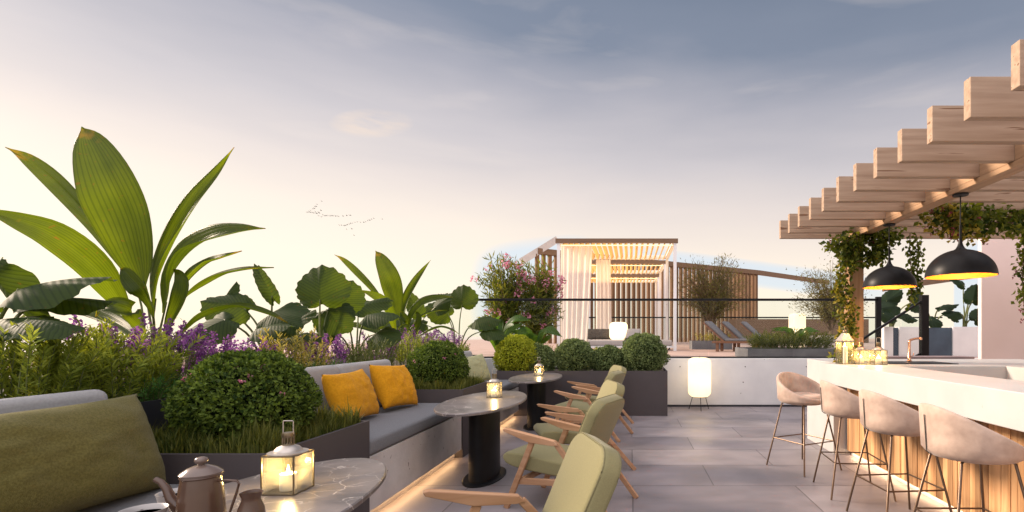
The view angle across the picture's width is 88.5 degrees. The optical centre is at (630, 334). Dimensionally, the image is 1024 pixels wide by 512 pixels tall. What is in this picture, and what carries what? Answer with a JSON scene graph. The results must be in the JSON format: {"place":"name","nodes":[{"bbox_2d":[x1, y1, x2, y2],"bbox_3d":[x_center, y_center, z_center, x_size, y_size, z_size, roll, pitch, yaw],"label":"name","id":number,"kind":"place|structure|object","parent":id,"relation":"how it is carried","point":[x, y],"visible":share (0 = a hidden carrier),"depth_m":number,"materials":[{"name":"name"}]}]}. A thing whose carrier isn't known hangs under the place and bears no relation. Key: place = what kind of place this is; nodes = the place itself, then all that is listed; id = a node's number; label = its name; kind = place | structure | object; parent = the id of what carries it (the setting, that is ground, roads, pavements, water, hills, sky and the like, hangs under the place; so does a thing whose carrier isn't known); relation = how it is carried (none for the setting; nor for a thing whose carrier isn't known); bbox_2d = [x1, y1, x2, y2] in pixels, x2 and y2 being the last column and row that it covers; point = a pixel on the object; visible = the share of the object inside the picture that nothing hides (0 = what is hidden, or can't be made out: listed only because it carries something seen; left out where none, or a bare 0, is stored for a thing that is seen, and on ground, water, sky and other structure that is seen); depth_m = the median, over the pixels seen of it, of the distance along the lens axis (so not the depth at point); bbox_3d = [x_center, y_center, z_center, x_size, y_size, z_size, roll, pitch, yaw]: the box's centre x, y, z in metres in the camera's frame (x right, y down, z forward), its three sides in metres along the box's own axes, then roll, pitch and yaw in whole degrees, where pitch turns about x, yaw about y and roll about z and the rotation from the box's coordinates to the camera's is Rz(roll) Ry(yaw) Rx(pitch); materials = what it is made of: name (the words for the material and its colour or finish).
{"place":"outdoors","nodes":[
{"label":"outdoors","id":0,"kind":"place"},
{"bbox_2d":[5,337,874,376],"bbox_3d":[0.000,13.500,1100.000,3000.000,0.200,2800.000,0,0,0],"label":"ground","id":1,"kind":"structure","parent":0,"point":[347,339],"depth_m":1265.95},
{"bbox_2d":[6,338,977,369],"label":"terrace","id":2,"kind":"structure","parent":0,"point":[482,347],"depth_m":16.60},
{"bbox_2d":[468,315,528,351],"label":"broad leaf plant","id":3,"kind":"object","parent":2,"relation":"on","point":[510,325],"visible":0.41,"depth_m":11.13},
{"bbox_2d":[470,251,537,345],"bbox_3d":[-2.970,-0.732,11.964,1.438,2.498,1.454,0,0,-33],"label":"oleander","id":4,"kind":"object","parent":2,"relation":"on","point":[505,288],"visible":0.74,"depth_m":11.81,"materials":[{"name":"green plant"}]},
{"bbox_2d":[512,326,561,343],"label":"broad leaf plant","id":5,"kind":"object","parent":2,"relation":"on","point":[529,333],"visible":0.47,"depth_m":11.16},
{"bbox_2d":[513,254,566,344],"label":"oleander","id":6,"kind":"object","parent":2,"relation":"on","point":[541,285],"visible":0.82,"depth_m":12.20,"materials":[{"name":"green plant"}]},
{"bbox_2d":[555,238,677,350],"bbox_3d":[-0.410,-1.185,17.080,3.680,3.370,3.440,0,0,0],"label":"cabana","id":7,"kind":"object","parent":2,"relation":"on","point":[560,242],"visible":0.82,"depth_m":15.44,"materials":[{"name":"white paint"}]},
{"bbox_2d":[561,244,591,342],"bbox_3d":[-1.635,-1.135,15.580,0.970,3.170,0.143,0,0,0],"label":"curtain","id":8,"kind":"object","parent":7,"relation":"hanging from","point":[576,265],"visible":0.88,"depth_m":15.58,"materials":[{"name":"fabric"}]},
{"bbox_2d":[596,260,611,339],"bbox_3d":[-0.960,-1.125,18.605,0.580,3.150,0.119,0,0,0],"label":"curtain","id":9,"kind":"object","parent":7,"relation":"hanging from","point":[603,290],"visible":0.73,"depth_m":18.59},
{"bbox_2d":[589,274,658,339],"bbox_3d":[-0.410,-1.185,25.880,3.680,3.370,2.640,0,0,0],"label":"cabana","id":10,"kind":"object","parent":2,"relation":"on","point":[617,280],"visible":0.62,"depth_m":24.68,"materials":[{"name":"white paint"}]},
{"bbox_2d":[591,260,665,339],"bbox_3d":[-0.410,-1.185,21.530,3.680,3.370,3.240,0,0,0],"label":"cabana","id":11,"kind":"object","parent":2,"relation":"on","point":[635,262],"visible":0.55,"depth_m":20.18,"materials":[{"name":"white paint"}]},
{"bbox_2d":[588,340,672,349],"bbox_3d":[-0.375,0.345,16.175,3.350,0.331,1.250,0,0,0],"label":"daybed","id":12,"kind":"object","parent":2,"relation":"on","point":[601,343],"visible":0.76,"depth_m":15.57,"materials":[{"name":"fabric"}]},
{"bbox_2d":[609,322,627,339],"bbox_3d":[-0.370,-0.098,15.950,0.570,0.552,0.570,0,0,0],"label":"floor lamp","id":13,"kind":"object","parent":12,"relation":"on","point":[617,330],"visible":0.93,"depth_m":15.71,"materials":[{"name":"paper"}]},
{"bbox_2d":[519,236,825,343],"bbox_3d":[5.631,-2.348,34.294,27.616,5.695,1.200,0,0,-36],"label":"slat screen","id":14,"kind":"object","parent":2,"relation":"on","point":[642,308],"visible":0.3,"depth_m":31.45,"materials":[{"name":"brown wood"}]},
{"bbox_2d":[689,341,731,349],"bbox_3d":[2.650,0.360,17.000,1.300,0.280,0.800,0,0,0],"label":"terrace planter","id":15,"kind":"object","parent":2,"relation":"on","point":[701,345],"visible":0.83,"depth_m":16.60,"materials":[{"name":"concrete"}]},
{"bbox_2d":[666,253,752,340],"bbox_3d":[2.636,-1.184,17.064,2.627,2.982,2.896,0,0,32],"label":"olive tree","id":16,"kind":"object","parent":15,"relation":"in","point":[709,310],"visible":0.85,"depth_m":16.72,"materials":[{"name":"green plant"}]},
{"bbox_2d":[720,321,752,350],"bbox_3d":[3.694,0.062,14.813,2.075,0.875,0.660,0,0,24],"label":"sun lounger","id":17,"kind":"object","parent":2,"relation":"on","point":[732,330],"visible":0.34,"depth_m":14.87,"materials":[{"name":"fabric"}]},
{"bbox_2d":[703,321,776,351],"bbox_3d":[3.144,0.062,14.514,2.075,0.875,0.660,0,0,24],"label":"sun lounger","id":18,"kind":"object","parent":2,"relation":"on","point":[719,333],"visible":0.69,"depth_m":14.50,"materials":[{"name":"fabric"}]},
{"bbox_2d":[589,317,942,317],"bbox_3d":[4.775,-0.085,19.305,13.950,1.130,0.070,0,0,0],"label":"glass balustrade","id":19,"kind":"object","parent":2,"relation":"on","point":[724,317],"visible":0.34,"depth_m":19.27,"materials":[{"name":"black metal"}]},
{"bbox_2d":[735,347,835,355],"bbox_3d":[3.445,0.400,11.060,2.110,0.200,1.280,0,0,0],"label":"terrace planter","id":20,"kind":"object","parent":2,"relation":"on","point":[750,351],"visible":0.51,"depth_m":10.42,"materials":[{"name":"concrete"}]},
{"bbox_2d":[742,326,836,348],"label":"grass shrub","id":21,"kind":"object","parent":20,"relation":"on","point":[814,341],"visible":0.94,"depth_m":10.77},
{"bbox_2d":[772,327,820,348],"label":"broad leaf plant","id":22,"kind":"object","parent":20,"relation":"on","point":[802,333],"visible":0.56,"depth_m":10.99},
{"bbox_2d":[789,313,805,346],"bbox_3d":[4.560,-0.046,13.998,0.450,1.093,0.454,0,0,0],"label":"floor lamp","id":23,"kind":"object","parent":2,"relation":"on","point":[797,322],"visible":0.41,"depth_m":13.80,"materials":[{"name":"paper"}]},
{"bbox_2d":[728,319,868,342],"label":"timber parapet","id":24,"kind":"structure","parent":2,"relation":"on","point":[760,325],"depth_m":29.00,"materials":[{"name":"brown wood"}]},
{"bbox_2d":[810,336,841,347],"bbox_3d":[5.150,0.270,13.200,0.820,0.460,0.820,0,0,0],"label":"pot","id":25,"kind":"object","parent":2,"relation":"on","point":[832,343],"visible":0.16,"depth_m":12.86,"materials":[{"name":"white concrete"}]},
{"bbox_2d":[782,255,872,335],"bbox_3d":[5.109,-0.921,13.149,2.033,2.167,2.162,0,0,38],"label":"olive tree","id":26,"kind":"object","parent":25,"relation":"in","point":[826,309],"visible":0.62,"depth_m":13.11,"materials":[{"name":"green plant"}]},
{"bbox_2d":[881,289,920,327],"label":"elephant ear plant","id":27,"kind":"object","parent":2,"relation":"on","point":[890,301],"visible":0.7,"depth_m":11.24,"materials":[{"name":"green plant"}]},
{"bbox_2d":[881,327,977,356],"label":"terrace wall","id":28,"kind":"structure","parent":2,"relation":"on","point":[955,341],"depth_m":11.20,"materials":[{"name":"paint"}]},
{"bbox_2d":[909,303,958,327],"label":"elephant ear plant","id":29,"kind":"object","parent":28,"relation":"on","point":[934,322],"visible":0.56,"depth_m":11.47,"materials":[{"name":"green plant"}]},
{"bbox_2d":[929,328,951,355],"bbox_3d":[6.705,0.180,11.290,0.706,0.640,0.100,0,0,0],"label":"planter","id":30,"kind":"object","parent":28,"relation":"in","point":[940,339],"depth_m":11.24,"materials":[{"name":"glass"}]},
{"bbox_2d":[941,279,977,326],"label":"elephant ear plant","id":31,"kind":"object","parent":2,"relation":"on","point":[970,295],"visible":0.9,"depth_m":11.72,"materials":[{"name":"green plant"}]},
{"bbox_2d":[0,0,1023,339],"label":"sky","id":32,"kind":"structure","parent":0,"point":[468,131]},
{"bbox_2d":[378,407,954,511],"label":"floor","id":33,"kind":"structure","parent":0,"point":[697,459],"depth_m":5.14,"materials":[{"name":"tile"}]},
{"bbox_2d":[0,389,178,511],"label":"bench","id":34,"kind":"object","parent":33,"relation":"on","point":[20,404],"visible":0.26,"depth_m":2.37,"materials":[{"name":"fabric"}]},
{"bbox_2d":[0,394,169,511],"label":"pillow","id":35,"kind":"object","parent":34,"relation":"on","point":[73,458],"visible":0.99,"depth_m":2.12,"materials":[{"name":"green fabric"}]},
{"bbox_2d":[0,355,474,431],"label":"long planter","id":36,"kind":"object","parent":33,"relation":"on","point":[152,410],"visible":0.02,"depth_m":3.10,"materials":[{"name":"metal"}]},
{"bbox_2d":[0,257,116,345],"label":"elephant ear plant","id":37,"kind":"object","parent":36,"relation":"on","point":[31,297],"visible":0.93,"depth_m":2.73,"materials":[{"name":"plant"}]},
{"bbox_2d":[0,318,136,398],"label":"rosemary shrub","id":38,"kind":"object","parent":36,"relation":"on","point":[65,379],"visible":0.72,"depth_m":2.66,"materials":[{"name":"green plant"}]},
{"bbox_2d":[4,316,206,401],"bbox_3d":[-3.197,0.167,3.105,0.748,0.568,0.968,0,0,0],"label":"rosemary shrub","id":39,"kind":"object","parent":36,"relation":"on","point":[153,358],"visible":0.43,"depth_m":3.11,"materials":[{"name":"green plant"}]},
{"bbox_2d":[66,312,208,400],"bbox_3d":[-3.323,0.147,3.476,0.569,0.607,0.795,0,0,12],"label":"purple flower plant","id":40,"kind":"object","parent":36,"relation":"on","point":[194,333],"visible":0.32,"depth_m":3.55,"materials":[{"name":"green plant"}]},
{"bbox_2d":[0,127,287,355],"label":"palm grass","id":41,"kind":"object","parent":36,"relation":"on","point":[103,202],"visible":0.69,"depth_m":3.85,"materials":[{"name":"green plant"}]},
{"bbox_2d":[107,370,182,401],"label":"herb tuft","id":42,"kind":"object","parent":36,"relation":"on","point":[149,393],"visible":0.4,"depth_m":3.14,"materials":[{"name":"green plant"}]},
{"bbox_2d":[175,324,235,375],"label":"purple flower plant","id":43,"kind":"object","parent":36,"relation":"on","point":[214,346],"visible":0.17,"depth_m":4.04,"materials":[{"name":"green plant"}]},
{"bbox_2d":[197,336,277,358],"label":"purple flower plant","id":44,"kind":"object","parent":36,"relation":"on","point":[252,345],"visible":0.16,"depth_m":4.52,"materials":[{"name":"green plant"}]},
{"bbox_2d":[185,264,316,350],"bbox_3d":[-3.796,-0.152,5.198,1.300,1.199,0.864,0,0,0],"label":"elephant ear plant","id":45,"kind":"object","parent":36,"relation":"on","point":[230,321],"visible":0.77,"depth_m":5.21,"materials":[{"name":"plant"}]},
{"bbox_2d":[253,326,335,366],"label":"golden shrub","id":46,"kind":"object","parent":36,"relation":"on","point":[303,354],"visible":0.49,"depth_m":4.86,"materials":[{"name":"green plant"}]},
{"bbox_2d":[285,332,350,365],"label":"purple flower plant","id":47,"kind":"object","parent":36,"relation":"on","point":[335,348],"visible":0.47,"depth_m":5.52,"materials":[{"name":"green plant"}]},
{"bbox_2d":[273,265,365,355],"bbox_3d":[-3.554,-0.180,5.795,0.634,1.249,1.039,0,0,0],"label":"elephant ear plant","id":48,"kind":"object","parent":36,"relation":"on","point":[340,296],"visible":0.88,"depth_m":5.92,"materials":[{"name":"plant"}]},
{"bbox_2d":[312,297,401,359],"bbox_3d":[-3.532,-0.041,6.856,1.132,0.973,1.019,0,0,0],"label":"elephant ear plant","id":49,"kind":"object","parent":36,"relation":"on","point":[371,314],"visible":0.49,"depth_m":6.72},
{"bbox_2d":[333,334,400,365],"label":"rosemary shrub","id":50,"kind":"object","parent":36,"relation":"on","point":[366,352],"visible":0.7,"depth_m":6.05,"materials":[{"name":"green plant"}]},
{"bbox_2d":[335,251,458,361],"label":"palm grass","id":51,"kind":"object","parent":36,"relation":"on","point":[390,280],"visible":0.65,"depth_m":8.03,"materials":[{"name":"green plant"}]},
{"bbox_2d":[378,293,451,345],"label":"elephant ear plant","id":52,"kind":"object","parent":36,"relation":"on","point":[443,304],"visible":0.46,"depth_m":8.83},
{"bbox_2d":[393,329,441,365],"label":"rosemary shrub","id":53,"kind":"object","parent":36,"relation":"on","point":[400,353],"visible":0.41,"depth_m":7.36,"materials":[{"name":"green plant"}]},
{"bbox_2d":[396,325,438,357],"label":"purple flower plant","id":54,"kind":"object","parent":36,"relation":"on","point":[415,335],"visible":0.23,"depth_m":7.94,"materials":[{"name":"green plant"}]},
{"bbox_2d":[411,284,505,347],"bbox_3d":[-3.080,-0.220,9.224,1.855,1.335,0.990,0,0,0],"label":"elephant ear plant","id":55,"kind":"object","parent":36,"relation":"on","point":[465,297],"visible":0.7,"depth_m":9.11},
{"bbox_2d":[160,421,369,511],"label":"grass planter","id":56,"kind":"object","parent":33,"relation":"on","point":[352,441],"visible":0.26,"depth_m":2.85,"materials":[{"name":"metal"}]},
{"bbox_2d":[160,347,322,445],"bbox_3d":[-2.380,0.380,3.177,0.821,0.604,0.808,0,0,0],"label":"flowering bush","id":57,"kind":"object","parent":56,"relation":"in","point":[221,392],"visible":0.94,"depth_m":2.95,"materials":[{"name":"green plant"}]},
{"bbox_2d":[149,397,364,452],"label":"grass","id":58,"kind":"structure","parent":56,"relation":"on","point":[175,440],"depth_m":2.83,"materials":[{"name":"plant"}]},
{"bbox_2d":[224,458,386,511],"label":"pedestal table","id":59,"kind":"object","parent":33,"relation":"on","point":[346,485],"visible":0.8,"depth_m":2.20,"materials":[{"name":"stone"}]},
{"bbox_2d":[118,503,168,511],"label":"coffee cup","id":60,"kind":"object","parent":59,"relation":"on","point":[156,507],"visible":1,"depth_m":1.69,"materials":[{"name":"ceramic"}]},
{"bbox_2d":[153,456,240,511],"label":"coffee pot","id":61,"kind":"object","parent":59,"relation":"on","point":[201,487],"visible":0.99,"depth_m":1.73,"materials":[{"name":"ceramic"}]},
{"bbox_2d":[237,489,265,511],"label":"cream jug","id":62,"kind":"object","parent":59,"relation":"on","point":[251,500],"visible":1,"depth_m":1.71,"materials":[{"name":"ceramic"}]},
{"bbox_2d":[260,420,314,495],"bbox_3d":[-1.420,0.504,2.125,0.148,0.292,0.148,0,0,0],"label":"candle lantern","id":63,"kind":"object","parent":59,"relation":"on","point":[288,486],"visible":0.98,"depth_m":2.10,"materials":[{"name":"glass"}]},
{"bbox_2d":[305,359,460,511],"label":"bench","id":64,"kind":"object","parent":33,"relation":"on","point":[411,446],"visible":0.3,"depth_m":4.59,"materials":[{"name":"concrete"}]},
{"bbox_2d":[321,369,378,417],"bbox_3d":[-2.461,0.545,4.530,0.243,0.460,0.720,-20,1,-3],"label":"pillow","id":65,"kind":"object","parent":64,"relation":"on","point":[356,388],"visible":0.84,"depth_m":4.36,"materials":[{"name":"orange fabric"}]},
{"bbox_2d":[369,365,417,408],"bbox_3d":[-2.439,0.535,5.300,0.251,0.470,0.620,-22,-6,5],"label":"pillow","id":66,"kind":"object","parent":64,"relation":"on","point":[393,386],"visible":0.99,"depth_m":5.13,"materials":[{"name":"orange fabric"}]},
{"bbox_2d":[416,381,487,457],"bbox_3d":[-2.377,1.015,6.325,0.955,0.770,1.050,0,0,0],"label":"grass planter","id":67,"kind":"object","parent":33,"relation":"on","point":[433,395],"visible":0.23,"depth_m":5.80,"materials":[{"name":"metal"}]},
{"bbox_2d":[405,340,470,384],"bbox_3d":[-2.376,0.372,6.321,0.782,0.616,0.780,0,0,0],"label":"box ball","id":68,"kind":"object","parent":67,"relation":"on","point":[430,360],"visible":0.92,"depth_m":6.11,"materials":[{"name":"green plant"}]},
{"bbox_2d":[413,373,484,388],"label":"grass","id":69,"kind":"structure","parent":67,"relation":"on","point":[466,382],"depth_m":5.96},
{"bbox_2d":[434,391,526,487],"bbox_3d":[-1.430,1.025,5.030,0.750,0.750,1.740,0,0,0],"label":"pedestal table","id":70,"kind":"object","parent":33,"relation":"on","point":[481,411],"visible":0.98,"depth_m":4.78,"materials":[{"name":"stone"}]},
{"bbox_2d":[464,351,518,424],"bbox_3d":[-2.378,0.841,7.800,0.956,1.117,1.884,0,0,0],"label":"bench","id":71,"kind":"object","parent":33,"relation":"on","point":[506,414],"visible":0.12,"depth_m":8.03,"materials":[{"name":"concrete"}]},
{"bbox_2d":[466,354,490,380],"bbox_3d":[-2.398,0.539,7.919,0.220,0.460,0.520,-25,-7,26],"label":"pillow","id":72,"kind":"object","parent":71,"relation":"on","point":[477,364],"visible":0.59,"depth_m":7.88,"materials":[{"name":"beige fabric"}]},
{"bbox_2d":[423,432,621,511],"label":"lounge chair","id":73,"kind":"object","parent":33,"relation":"on","point":[588,476],"visible":1,"depth_m":2.43,"materials":[{"name":"fabric"}]},
{"bbox_2d":[508,373,561,430],"bbox_3d":[-1.430,1.025,7.800,0.750,0.750,1.740,0,0,0],"label":"pedestal table","id":74,"kind":"object","parent":33,"relation":"on","point":[536,390],"visible":0.86,"depth_m":7.54,"materials":[{"name":"stone"}]},
{"bbox_2d":[503,394,638,511],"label":"lounge chair","id":75,"kind":"object","parent":33,"relation":"on","point":[536,455],"visible":0.74,"depth_m":4.08,"materials":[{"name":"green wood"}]},
{"bbox_2d":[497,367,667,415],"bbox_3d":[-0.833,1.015,9.275,2.935,0.770,1.050,0,0,0],"label":"hedge planter","id":76,"kind":"object","parent":33,"relation":"on","point":[645,393],"visible":0.53,"depth_m":8.75,"materials":[{"name":"metal"}]},
{"bbox_2d":[492,334,538,370],"bbox_3d":[-2.010,0.344,9.110,0.865,0.724,0.843,0,0,0],"label":"box ball","id":77,"kind":"object","parent":76,"relation":"on","point":[512,354],"visible":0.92,"depth_m":8.85,"materials":[{"name":"green plant"}]},
{"bbox_2d":[523,341,556,370],"bbox_3d":[-1.671,0.436,9.252,0.753,0.608,0.735,0,0,0],"label":"box ball","id":78,"kind":"object","parent":76,"relation":"on","point":[545,354],"visible":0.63,"depth_m":9.05,"materials":[{"name":"green plant"}]},
{"bbox_2d":[554,337,594,370],"bbox_3d":[-0.996,0.381,9.192,0.821,0.646,0.839,0,0,0],"label":"box ball","id":79,"kind":"object","parent":76,"relation":"on","point":[575,354],"visible":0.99,"depth_m":8.98,"materials":[{"name":"green plant"}]},
{"bbox_2d":[591,344,624,370],"bbox_3d":[-0.394,0.459,9.249,0.707,0.556,0.684,0,0,0],"label":"box ball","id":80,"kind":"object","parent":76,"relation":"on","point":[607,357],"visible":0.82,"depth_m":9.04,"materials":[{"name":"green plant"}]},
{"bbox_2d":[620,332,670,370],"bbox_3d":[0.267,0.324,9.208,0.931,0.745,0.942,0,0,0],"label":"box ball","id":81,"kind":"object","parent":76,"relation":"on","point":[645,352],"visible":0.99,"depth_m":8.94,"materials":[{"name":"green plant"}]},
{"bbox_2d":[533,379,635,469],"bbox_3d":[-0.498,0.956,5.409,0.982,0.911,0.642,0,0,-18],"label":"lounge chair","id":82,"kind":"object","parent":33,"relation":"on","point":[553,432],"visible":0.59,"depth_m":5.23,"materials":[{"name":"fabric"}]},
{"bbox_2d":[554,370,633,441],"bbox_3d":[-0.511,0.956,7.050,0.982,0.911,0.642,0,0,17],"label":"lounge chair","id":83,"kind":"object","parent":33,"relation":"on","point":[618,376],"visible":0.53,"depth_m":6.88,"materials":[{"name":"brown wood"}]},
{"bbox_2d":[565,365,633,424],"bbox_3d":[-0.503,0.956,8.127,0.982,0.911,0.642,0,0,-20],"label":"lounge chair","id":84,"kind":"object","parent":33,"relation":"on","point":[592,398],"visible":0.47,"depth_m":7.99,"materials":[{"name":"brown wood"}]},
{"bbox_2d":[688,356,710,408],"bbox_3d":[1.280,0.903,9.477,0.424,0.997,0.429,0,0,0],"label":"floor lamp","id":85,"kind":"object","parent":33,"relation":"on","point":[699,376],"visible":1,"depth_m":9.30,"materials":[{"name":"paper"}]},
{"bbox_2d":[485,358,977,406],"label":"retaining wall","id":86,"kind":"structure","parent":33,"relation":"on","point":[743,382],"depth_m":9.90,"materials":[{"name":"white concrete"}]},
{"bbox_2d":[375,297,880,357],"bbox_3d":[-0.040,0.020,10.020,9.880,1.500,0.060,0,0,0],"label":"glass balustrade","id":87,"kind":"object","parent":86,"relation":"on","point":[877,300],"visible":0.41,"depth_m":9.99,"materials":[{"name":"black metal"}]},
{"bbox_2d":[766,372,841,476],"bbox_3d":[1.808,0.904,5.364,0.541,0.987,0.549,0,0,-28],"label":"bar stool","id":88,"kind":"object","parent":33,"relation":"on","point":[797,389],"visible":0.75,"depth_m":5.36,"materials":[{"name":"fabric"}]},
{"bbox_2d":[813,380,896,501],"bbox_3d":[1.966,0.904,4.550,0.549,0.987,0.541,0,0,4],"label":"bar stool","id":89,"kind":"object","parent":33,"relation":"on","point":[837,401],"visible":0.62,"depth_m":4.38,"materials":[{"name":"fabric"}]},
{"bbox_2d":[846,389,952,511],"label":"bar stool","id":90,"kind":"object","parent":33,"relation":"on","point":[882,414],"visible":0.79,"depth_m":3.62,"materials":[{"name":"fabric"}]},
{"bbox_2d":[779,39,1023,361],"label":"pergola","id":91,"kind":"object","parent":33,"relation":"on","point":[973,146],"visible":0.8,"depth_m":3.90,"materials":[{"name":"brown wood"}]},
{"bbox_2d":[826,238,860,362],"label":"vine","id":92,"kind":"object","parent":91,"relation":"attached to","point":[842,298],"visible":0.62,"depth_m":6.07,"materials":[{"name":"green plant"}]},
{"bbox_2d":[819,227,906,272],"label":"vine","id":93,"kind":"object","parent":91,"relation":"hanging from","point":[877,255],"visible":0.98,"depth_m":5.90,"materials":[{"name":"green plant"}]},
{"bbox_2d":[862,223,916,289],"bbox_3d":[2.720,-0.822,5.380,0.516,0.663,0.516,0,0,0],"label":"pendant lamp","id":94,"kind":"object","parent":91,"relation":"hanging from","point":[889,275],"visible":1,"depth_m":5.24,"materials":[{"name":"black metal"}]},
{"bbox_2d":[902,232,925,311],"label":"vine","id":95,"kind":"object","parent":91,"relation":"hanging from","point":[914,259],"visible":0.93,"depth_m":5.93,"materials":[{"name":"green plant"}]},
{"bbox_2d":[913,203,995,246],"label":"vine","id":96,"kind":"object","parent":91,"relation":"hanging from","point":[945,221],"visible":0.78,"depth_m":4.92,"materials":[{"name":"green plant"}]},
{"bbox_2d":[924,192,998,279],"bbox_3d":[2.720,-0.814,4.220,0.516,0.678,0.516,0,0,0],"label":"pendant lamp","id":97,"kind":"object","parent":91,"relation":"hanging from","point":[960,261],"visible":1,"depth_m":4.09,"materials":[{"name":"black metal"}]},
{"bbox_2d":[930,203,1023,239],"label":"vine","id":98,"kind":"object","parent":91,"relation":"hanging from","point":[1002,223],"visible":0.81,"depth_m":4.87,"materials":[{"name":"green plant"}]},
{"bbox_2d":[1011,223,1023,322],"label":"vine","id":99,"kind":"object","parent":91,"relation":"hanging from","point":[1020,252],"visible":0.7,"depth_m":5.30,"materials":[{"name":"green plant"}]},
{"bbox_2d":[807,359,1023,511],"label":"bar counter","id":100,"kind":"object","parent":33,"relation":"on","point":[988,393],"visible":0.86,"depth_m":4.20,"materials":[{"name":"stone"}]},
{"bbox_2d":[836,326,853,363],"bbox_3d":[2.370,0.120,5.660,0.140,0.418,0.140,0,0,-7],"label":"tall lantern","id":101,"kind":"object","parent":100,"relation":"on","point":[844,336],"visible":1,"depth_m":5.63,"materials":[{"name":"metal"}]},
{"bbox_2d":[870,361,957,363],"bbox_3d":[3.250,0.329,5.900,0.760,0.006,0.480,0,0,0],"label":"sink","id":102,"kind":"object","parent":100,"relation":"on","point":[911,362],"visible":0.87,"depth_m":5.93,"materials":[{"name":"black metal"}]},
{"bbox_2d":[864,356,974,358],"bbox_3d":[4.289,0.870,7.875,1.778,1.060,0.350,0,0,0],"label":"stone ledge","id":103,"kind":"object","parent":33,"relation":"on","point":[924,357],"visible":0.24,"depth_m":7.70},
{"bbox_2d":[913,403,1023,511],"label":"bar stool","id":104,"kind":"object","parent":33,"relation":"on","point":[948,434],"visible":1,"depth_m":2.85,"materials":[{"name":"fabric"}]},
{"bbox_2d":[978,239,1023,358],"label":"house wall","id":105,"kind":"structure","parent":33,"relation":"on","point":[1000,330],"depth_m":7.60,"materials":[{"name":"pink paint"}]},
{"bbox_2d":[834,295,928,357],"bbox_3d":[4.370,0.360,9.340,1.660,2.080,0.920,0,0,0],"label":"railing","id":106,"kind":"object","parent":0,"point":[923,303],"depth_m":8.88,"materials":[{"name":"metal"}]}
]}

